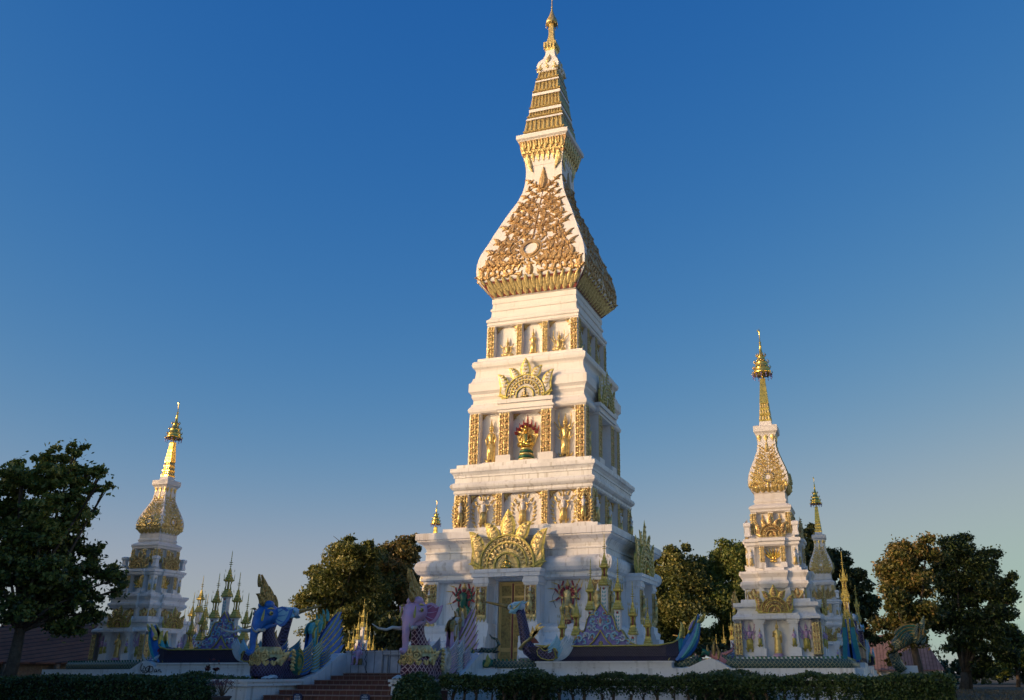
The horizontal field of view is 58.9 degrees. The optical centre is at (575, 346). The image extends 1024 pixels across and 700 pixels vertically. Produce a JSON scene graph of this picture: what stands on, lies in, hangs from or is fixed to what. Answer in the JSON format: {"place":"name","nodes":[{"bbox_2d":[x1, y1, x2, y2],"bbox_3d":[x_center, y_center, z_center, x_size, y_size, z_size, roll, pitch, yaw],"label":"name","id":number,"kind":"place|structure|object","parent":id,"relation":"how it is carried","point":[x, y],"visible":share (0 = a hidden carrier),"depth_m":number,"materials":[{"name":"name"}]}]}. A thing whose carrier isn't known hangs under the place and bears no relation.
{"place":"outdoors","nodes":[
{"label":"outdoors","id":0,"kind":"place"},
{"bbox_2d":[0,0,1023,672],"label":"sky","id":1,"kind":"structure","parent":0,"point":[272,220],"materials":[{"name":"blue"}]},
{"bbox_2d":[939,675,1023,699],"bbox_3d":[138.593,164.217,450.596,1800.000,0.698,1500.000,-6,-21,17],"label":"ground","id":2,"kind":"structure","parent":0,"point":[1006,685],"depth_m":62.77,"materials":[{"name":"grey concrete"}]},
{"bbox_2d":[0,624,97,676],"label":"temple hall","id":3,"kind":"structure","parent":2,"relation":"on","point":[40,652],"depth_m":53.98,"materials":[{"name":"brown tile"}]},
{"bbox_2d":[0,438,129,676],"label":"leafy tree","id":4,"kind":"object","parent":2,"relation":"on","point":[38,548],"visible":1,"depth_m":37.04,"materials":[{"name":"green plant"}]},
{"bbox_2d":[0,671,257,699],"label":"wild hedge","id":5,"kind":"object","parent":2,"relation":"on","point":[111,686],"visible":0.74,"depth_m":31.86,"materials":[{"name":"green plant"}]},
{"bbox_2d":[162,669,218,699],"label":"round shrub","id":6,"kind":"object","parent":2,"relation":"on","point":[183,687],"visible":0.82,"depth_m":29.49,"materials":[{"name":"green plant"}]},
{"bbox_2d":[205,658,219,673],"bbox_3d":[-13.468,12.156,33.244,0.922,1.333,0.806,-6,-21,17],"label":"red plant","id":7,"kind":"object","parent":2,"relation":"on","point":[208,667],"visible":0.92,"depth_m":33.38,"materials":[{"name":"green plant"}]},
{"bbox_2d":[207,674,240,699],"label":"potted shrub","id":8,"kind":"object","parent":2,"relation":"on","point":[221,692],"visible":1,"depth_m":27.87,"materials":[{"name":"green plant"}]},
{"bbox_2d":[288,533,402,641],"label":"leafy tree","id":9,"kind":"object","parent":2,"relation":"on","point":[348,580],"visible":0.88,"depth_m":73.99,"materials":[{"name":"green plant"}]},
{"bbox_2d":[206,652,490,699],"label":"entrance stairs","id":10,"kind":"structure","parent":2,"relation":"on","point":[331,679],"depth_m":31.00,"materials":[{"name":"stone"}]},
{"bbox_2d":[218,574,344,678],"bbox_3d":[-10.335,10.465,33.282,1.621,3.612,6.830,-6,-21,17],"label":"elephant headed bird","id":11,"kind":"object","parent":10,"relation":"on","point":[271,658],"visible":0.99,"depth_m":31.89},
{"bbox_2d":[293,693,301,699],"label":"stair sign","id":12,"kind":"object","parent":10,"relation":"on","point":[297,696],"visible":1,"depth_m":29.53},
{"bbox_2d":[350,643,366,672],"bbox_3d":[-8.194,11.841,34.461,0.795,1.126,0.454,-6,-21,17],"label":"archer statue","id":13,"kind":"object","parent":10,"relation":"on","point":[357,660],"visible":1,"depth_m":34.45,"materials":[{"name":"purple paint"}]},
{"bbox_2d":[360,694,369,699],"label":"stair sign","id":14,"kind":"object","parent":10,"relation":"on","point":[364,696],"visible":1,"depth_m":28.80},
{"bbox_2d":[345,649,479,672],"bbox_3d":[-6.135,11.924,34.258,5.900,0.860,0.200,-6,-21,17],"label":"board fence","id":15,"kind":"object","parent":10,"relation":"on","point":[381,661],"visible":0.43,"depth_m":34.69,"materials":[{"name":"grey metal"}]},
{"bbox_2d":[372,568,479,678],"bbox_3d":[-4.776,9.845,31.568,1.621,3.612,6.830,-6,-21,17],"label":"elephant headed bird","id":16,"kind":"object","parent":10,"relation":"on","point":[420,652],"visible":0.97,"depth_m":30.10},
{"bbox_2d":[340,610,410,652],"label":"shady tree","id":17,"kind":"object","parent":2,"relation":"on","point":[391,639],"visible":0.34,"depth_m":64.53,"materials":[{"name":"green plant"}]},
{"bbox_2d":[375,532,422,615],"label":"leafy tree","id":18,"kind":"object","parent":2,"relation":"on","point":[403,555],"visible":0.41,"depth_m":79.60,"materials":[{"name":"green plant"}]},
{"bbox_2d":[390,669,443,699],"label":"clipped hedge","id":19,"kind":"object","parent":2,"relation":"on","point":[420,685],"visible":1,"depth_m":23.73,"materials":[{"name":"green plant"}]},
{"bbox_2d":[41,659,877,699],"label":"terrace wall","id":20,"kind":"structure","parent":2,"relation":"on","point":[593,668],"depth_m":31.43,"materials":[{"name":"white concrete"}]},
{"bbox_2d":[65,648,159,668],"bbox_3d":[-18.652,13.855,39.922,6.071,0.877,4.469,-6,-21,17],"label":"naga balustrade","id":21,"kind":"object","parent":20,"relation":"on","point":[78,664],"visible":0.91,"depth_m":38.19,"materials":[{"name":"green ceramic"}]},
{"bbox_2d":[184,577,250,647],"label":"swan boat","id":22,"kind":"object","parent":20,"relation":"on","point":[199,608],"visible":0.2,"depth_m":47.29,"materials":[{"name":"gold metal"}]},
{"bbox_2d":[147,551,320,662],"bbox_3d":[-14.111,10.704,37.357,8.327,4.539,1.200,-6,-21,17],"label":"swan boat","id":23,"kind":"object","parent":20,"relation":"on","point":[217,643],"visible":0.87,"depth_m":37.10,"materials":[{"name":"blue metal"}]},
{"bbox_2d":[342,600,387,652],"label":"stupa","id":24,"kind":"object","parent":20,"relation":"on","point":[361,637],"visible":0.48,"depth_m":61.92,"materials":[{"name":"gold metal"}]},
{"bbox_2d":[469,634,535,667],"bbox_3d":[-2.638,11.144,33.113,2.731,1.204,0.350,-6,-21,17],"label":"naga balustrade","id":25,"kind":"object","parent":20,"relation":"on","point":[488,662],"visible":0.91,"depth_m":32.97,"materials":[{"name":"green ceramic"}]},
{"bbox_2d":[485,537,705,660],"bbox_3d":[0.537,9.071,32.838,8.327,4.539,1.200,-6,-21,17],"label":"swan boat","id":26,"kind":"object","parent":20,"relation":"on","point":[602,636],"visible":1,"depth_m":32.13,"materials":[{"name":"blue paint"}]},
{"bbox_2d":[674,655,698,667],"bbox_3d":[3.783,10.800,31.026,0.996,0.416,0.216,-6,-21,17],"label":"naga balustrade","id":27,"kind":"object","parent":20,"relation":"on","point":[690,661],"visible":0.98,"depth_m":30.93,"materials":[{"name":"green ceramic"}]},
{"bbox_2d":[673,599,737,659],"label":"swan boat","id":28,"kind":"object","parent":20,"relation":"on","point":[731,639],"visible":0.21,"depth_m":61.99,"materials":[{"name":"gold metal"}]},
{"bbox_2d":[697,640,860,667],"bbox_3d":[7.351,11.037,32.255,5.198,1.018,5.225,-6,-21,17],"label":"naga balustrade","id":29,"kind":"object","parent":20,"relation":"on","point":[806,662],"visible":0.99,"depth_m":30.03,"materials":[{"name":"green ceramic"}]},
{"bbox_2d":[839,553,870,662],"bbox_3d":[11.568,10.968,38.088,1.200,4.539,8.327,-6,-21,17],"label":"swan boat","id":30,"kind":"object","parent":20,"relation":"on","point":[851,646],"visible":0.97,"depth_m":34.86,"materials":[{"name":"gold metal"}]},
{"bbox_2d":[854,590,875,665],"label":"swan boat","id":31,"kind":"object","parent":20,"relation":"on","point":[861,629],"visible":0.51,"depth_m":49.51,"materials":[{"name":"gold metal"}]},
{"bbox_2d":[495,665,557,699],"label":"round shrub","id":32,"kind":"object","parent":2,"relation":"on","point":[523,696],"visible":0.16,"depth_m":30.43,"materials":[{"name":"green plant"}]},
{"bbox_2d":[654,540,717,643],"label":"leafy tree","id":33,"kind":"object","parent":2,"relation":"on","point":[682,598],"visible":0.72,"depth_m":73.77,"materials":[{"name":"green plant"}]},
{"bbox_2d":[438,670,957,699],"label":"clipped hedge","id":34,"kind":"object","parent":2,"relation":"on","point":[901,685],"visible":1,"depth_m":26.74,"materials":[{"name":"green plant"}]},
{"bbox_2d":[697,537,746,650],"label":"leafy tree","id":35,"kind":"object","parent":2,"relation":"on","point":[727,560],"visible":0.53,"depth_m":75.32,"materials":[{"name":"green plant"}]},
{"bbox_2d":[687,666,776,699],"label":"round shrub","id":36,"kind":"object","parent":2,"relation":"on","point":[738,672],"visible":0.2,"depth_m":28.25,"materials":[{"name":"green plant"}]},
{"bbox_2d":[692,522,885,658],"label":"shady tree","id":37,"kind":"object","parent":2,"relation":"on","point":[870,604],"visible":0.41,"depth_m":62.54,"materials":[{"name":"green plant"}]},
{"bbox_2d":[687,644,1023,683],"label":"thicket","id":38,"kind":"object","parent":2,"relation":"on","point":[952,667],"visible":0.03,"depth_m":87.00,"materials":[{"name":"green plant"}]},
{"bbox_2d":[881,643,905,667],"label":"young tree","id":39,"kind":"object","parent":2,"relation":"on","point":[888,660],"visible":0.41,"depth_m":44.86,"materials":[{"name":"green plant"}]},
{"bbox_2d":[868,635,944,675],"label":"temple hall","id":40,"kind":"structure","parent":2,"relation":"on","point":[930,661],"depth_m":83.25,"materials":[{"name":"red tile"}]},
{"bbox_2d":[888,616,927,673],"bbox_3d":[14.800,13.806,40.002,1.761,3.589,1.549,-6,-21,17],"label":"rearing naga","id":41,"kind":"object","parent":2,"relation":"on","point":[904,637],"visible":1,"depth_m":39.78,"materials":[{"name":"green ceramic"}]},
{"bbox_2d":[866,530,953,673],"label":"leafy tree","id":42,"kind":"object","parent":2,"relation":"on","point":[903,577],"visible":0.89,"depth_m":43.49,"materials":[{"name":"green plant"}]},
{"bbox_2d":[863,671,956,699],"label":"round shrub","id":43,"kind":"object","parent":2,"relation":"on","point":[910,693],"visible":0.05,"depth_m":27.73,"materials":[{"name":"green plant"}]},
{"bbox_2d":[927,531,1023,688],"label":"shady tree","id":44,"kind":"object","parent":2,"relation":"on","point":[974,582],"visible":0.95,"depth_m":57.97,"materials":[{"name":"green plant"}]},
{"bbox_2d":[993,623,1023,686],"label":"shady tree","id":45,"kind":"object","parent":2,"relation":"on","point":[1006,670],"visible":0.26,"depth_m":68.25,"materials":[{"name":"green plant"}]},
{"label":"terrace floor","id":46,"kind":"structure","parent":0,"visible":0},
{"bbox_2d":[85,401,193,661],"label":"stupa","id":47,"kind":"object","parent":46,"relation":"on","point":[155,575],"visible":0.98,"depth_m":41.02,"materials":[{"name":"white stone"}]},
{"bbox_2d":[111,633,120,659],"bbox_3d":[-20.021,13.061,39.495,0.367,1.220,0.367,-6,-21,17],"label":"standing buddha","id":48,"kind":"object","parent":47,"relation":"on","point":[117,643],"visible":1,"depth_m":39.40,"materials":[{"name":"pink paint"}]},
{"bbox_2d":[409,501,440,641],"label":"stupa","id":49,"kind":"object","parent":46,"relation":"on","point":[436,520],"visible":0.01,"depth_m":69.22,"materials":[{"name":"gold metal"}]},
{"bbox_2d":[409,0,687,668],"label":"great stupa","id":50,"kind":"object","parent":46,"relation":"on","point":[545,521],"visible":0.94,"depth_m":50.19,"materials":[{"name":"white stone"}]},
{"bbox_2d":[497,582,524,668],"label":"door","id":51,"kind":"structure","parent":50,"relation":"in","point":[509,592],"depth_m":45.46,"materials":[{"name":"gold metal"}]},
{"bbox_2d":[514,415,538,459],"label":"naga buddha statue","id":52,"kind":"object","parent":50,"relation":"on","point":[526,434],"visible":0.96,"depth_m":49.87,"materials":[{"name":"gold metal"}]},
{"bbox_2d":[731,330,829,658],"bbox_3d":[7.407,5.424,34.278,3.340,13.100,3.340,-6,-21,17],"label":"stupa","id":53,"kind":"object","parent":46,"relation":"on","point":[777,584],"visible":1,"depth_m":32.37,"materials":[{"name":"white stone"}]},
{"bbox_2d":[772,622,782,656],"bbox_3d":[6.965,10.053,31.171,0.367,1.220,0.367,-6,-21,17],"label":"standing buddha","id":54,"kind":"object","parent":53,"relation":"on","point":[776,634],"visible":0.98,"depth_m":31.09,"materials":[{"name":"gold paint"}]},
{"bbox_2d":[809,477,842,658],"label":"stupa","id":55,"kind":"object","parent":46,"relation":"on","point":[821,566],"visible":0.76,"depth_m":58.66,"materials":[{"name":"white stone"}]}
]}

